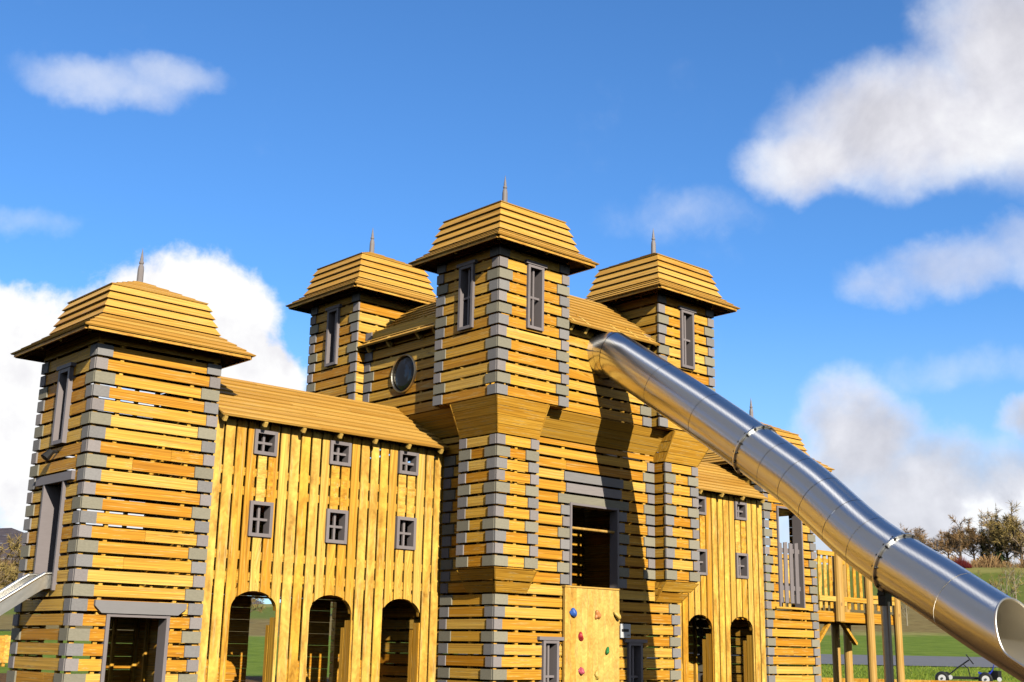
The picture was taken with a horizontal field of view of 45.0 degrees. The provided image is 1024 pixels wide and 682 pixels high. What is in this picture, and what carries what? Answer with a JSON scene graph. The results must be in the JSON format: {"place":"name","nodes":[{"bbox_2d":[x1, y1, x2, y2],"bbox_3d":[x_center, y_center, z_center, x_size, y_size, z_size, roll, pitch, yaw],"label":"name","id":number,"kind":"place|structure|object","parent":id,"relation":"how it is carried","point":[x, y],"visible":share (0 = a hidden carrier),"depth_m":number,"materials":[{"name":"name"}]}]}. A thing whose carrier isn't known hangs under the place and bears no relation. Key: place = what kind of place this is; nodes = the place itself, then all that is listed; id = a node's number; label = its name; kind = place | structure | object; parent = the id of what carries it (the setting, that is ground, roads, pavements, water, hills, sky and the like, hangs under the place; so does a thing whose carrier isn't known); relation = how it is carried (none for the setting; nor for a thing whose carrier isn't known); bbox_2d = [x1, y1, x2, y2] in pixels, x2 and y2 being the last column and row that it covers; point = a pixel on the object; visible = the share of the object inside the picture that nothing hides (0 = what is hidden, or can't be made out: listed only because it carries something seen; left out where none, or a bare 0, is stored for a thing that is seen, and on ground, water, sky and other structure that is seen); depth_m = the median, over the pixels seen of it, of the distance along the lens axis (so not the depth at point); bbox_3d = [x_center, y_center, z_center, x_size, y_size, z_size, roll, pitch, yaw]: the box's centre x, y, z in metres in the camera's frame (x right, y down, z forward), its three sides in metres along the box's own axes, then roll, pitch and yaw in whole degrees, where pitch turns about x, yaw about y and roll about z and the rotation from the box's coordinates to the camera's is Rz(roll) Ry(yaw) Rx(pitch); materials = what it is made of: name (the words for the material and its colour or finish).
{"place":"outdoors","nodes":[
{"label":"outdoors","id":0,"kind":"place"},
{"bbox_2d":[0,528,262,603],"bbox_3d":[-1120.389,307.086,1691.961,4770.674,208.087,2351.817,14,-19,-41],"label":"hill","id":1,"kind":"structure","parent":0,"point":[3,534],"depth_m":2015.32,"materials":[{"name":"plant"}]},
{"bbox_2d":[0,563,1023,681],"bbox_3d":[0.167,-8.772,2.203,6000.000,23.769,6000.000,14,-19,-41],"label":"ground","id":2,"kind":"structure","parent":0,"point":[922,635],"depth_m":88.70,"materials":[{"name":"green plant"}]},
{"bbox_2d":[0,635,10,665],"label":"wooden screen","id":3,"kind":"object","parent":2,"relation":"on","point":[5,640],"visible":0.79,"depth_m":40.55,"materials":[{"name":"yellow wood"}]},
{"bbox_2d":[0,559,18,589],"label":"hedge tree","id":4,"kind":"object","parent":2,"relation":"on","point":[5,573],"visible":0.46,"depth_m":83.38,"materials":[{"name":"brown plant"}]},
{"bbox_2d":[0,558,33,627],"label":"hedge tree","id":5,"kind":"object","parent":2,"relation":"on","point":[13,569],"visible":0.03,"depth_m":92.09,"materials":[{"name":"brown plant"}]},
{"bbox_2d":[0,533,37,599],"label":"hedge tree","id":6,"kind":"object","parent":2,"relation":"on","point":[12,547],"visible":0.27,"depth_m":87.02,"materials":[{"name":"brown plant"}]},
{"bbox_2d":[243,595,265,619],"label":"hedge tree","id":7,"kind":"object","parent":2,"relation":"on","point":[255,606],"visible":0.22,"depth_m":143.09,"materials":[{"name":"brown plant"}]},
{"bbox_2d":[6,176,904,681],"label":"play castle","id":8,"kind":"structure","parent":2,"relation":"on","point":[590,512],"depth_m":18.45,"materials":[{"name":"yellow wood"}]},
{"bbox_2d":[0,572,51,615],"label":"chute slide","id":9,"kind":"object","parent":8,"relation":"attached to","point":[19,590],"visible":0.92,"depth_m":15.18,"materials":[{"name":"metal"}]},
{"bbox_2d":[620,624,630,637],"bbox_3d":[1.779,4.547,19.406,0.230,0.212,0.019,14,-19,-41],"label":"wall sign","id":10,"kind":"object","parent":8,"relation":"attached to","point":[625,630],"visible":1,"depth_m":19.40,"materials":[{"name":"white plastic"}]},
{"bbox_2d":[570,331,1023,681],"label":"tube slide","id":11,"kind":"object","parent":8,"relation":"attached to","point":[889,560],"visible":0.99,"depth_m":15.67,"materials":[{"name":"metal"}]},
{"bbox_2d":[901,602,908,625],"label":"sapling","id":12,"kind":"object","parent":2,"relation":"on","point":[905,610],"visible":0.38,"depth_m":111.87,"materials":[{"name":"brown plant"}]},
{"bbox_2d":[822,678,989,681],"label":"timber edging","id":13,"kind":"object","parent":2,"relation":"on","point":[855,680],"visible":0.18,"depth_m":35.23,"materials":[{"name":"wood"}]},
{"bbox_2d":[900,524,931,547],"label":"bare tree","id":14,"kind":"object","parent":2,"relation":"on","point":[922,539],"visible":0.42,"depth_m":267.18,"materials":[{"name":"brown plant"}]},
{"bbox_2d":[927,528,965,558],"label":"bare tree","id":15,"kind":"object","parent":2,"relation":"on","point":[941,536],"visible":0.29,"depth_m":261.79,"materials":[{"name":"brown plant"}]},
{"bbox_2d":[930,513,986,560],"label":"bare tree","id":16,"kind":"object","parent":2,"relation":"on","point":[959,538],"visible":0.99,"depth_m":252.80,"materials":[{"name":"brown plant"}]},
{"bbox_2d":[953,555,971,567],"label":"red shrub","id":17,"kind":"object","parent":2,"relation":"on","point":[965,564],"visible":0.43,"depth_m":239.21,"materials":[{"name":"red plant"}]},
{"bbox_2d":[935,654,1001,681],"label":"pedal kart","id":18,"kind":"object","parent":2,"relation":"on","point":[991,675],"visible":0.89,"depth_m":39.30,"materials":[{"name":"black metal"}]},
{"bbox_2d":[952,523,993,560],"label":"bare tree","id":19,"kind":"object","parent":2,"relation":"on","point":[972,547],"visible":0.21,"depth_m":263.72,"materials":[{"name":"brown plant"}]},
{"bbox_2d":[979,526,987,563],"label":"conifer tree","id":20,"kind":"object","parent":2,"relation":"on","point":[981,552],"visible":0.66,"depth_m":254.44,"materials":[{"name":"green plant"}]},
{"bbox_2d":[947,553,1023,567],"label":"undergrowth","id":21,"kind":"object","parent":2,"relation":"on","point":[984,564],"visible":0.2,"depth_m":241.35,"materials":[{"name":"brown plant"}]},
{"bbox_2d":[964,508,1009,552],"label":"bare tree","id":22,"kind":"object","parent":2,"relation":"on","point":[984,522],"visible":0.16,"depth_m":268.96,"materials":[{"name":"brown plant"}]},
{"bbox_2d":[957,512,1018,560],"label":"bare tree","id":23,"kind":"object","parent":2,"relation":"on","point":[986,536],"visible":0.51,"depth_m":256.33,"materials":[{"name":"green plant"}]},
{"bbox_2d":[993,503,1007,563],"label":"conifer tree","id":24,"kind":"object","parent":2,"relation":"on","point":[1002,556],"visible":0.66,"depth_m":250.48,"materials":[{"name":"green plant"}]},
{"bbox_2d":[978,500,1023,563],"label":"bare tree","id":25,"kind":"object","parent":2,"relation":"on","point":[1011,521],"visible":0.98,"depth_m":247.69,"materials":[{"name":"brown plant"}]},
{"bbox_2d":[978,514,1023,561],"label":"bare tree","id":26,"kind":"object","parent":2,"relation":"on","point":[991,533],"visible":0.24,"depth_m":256.03,"materials":[{"name":"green plant"}]},
{"bbox_2d":[987,563,1023,598],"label":"sapling","id":27,"kind":"object","parent":2,"relation":"on","point":[1006,593],"visible":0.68,"depth_m":109.38,"materials":[{"name":"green plant"}]},
{"bbox_2d":[999,556,1023,598],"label":"sapling","id":28,"kind":"object","parent":2,"relation":"on","point":[1013,577],"visible":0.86,"depth_m":159.96,"materials":[{"name":"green plant"}]},
{"bbox_2d":[1007,521,1023,548],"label":"bare tree","id":29,"kind":"object","parent":2,"relation":"on","point":[1022,529],"visible":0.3,"depth_m":251.07,"materials":[{"name":"brown plant"}]},
{"bbox_2d":[0,0,1023,603],"label":"sky","id":30,"kind":"structure","parent":0,"point":[847,176],"materials":[{"name":"blue"}]},
{"bbox_2d":[483,654,995,666],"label":"road","id":31,"kind":"structure","parent":0,"point":[952,661],"depth_m":55.05,"materials":[{"name":"grey asphalt"}]},
{"bbox_2d":[774,663,1020,681],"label":"grass","id":32,"kind":"structure","parent":0,"point":[923,671],"depth_m":46.86,"materials":[{"name":"green plant"}]}
]}

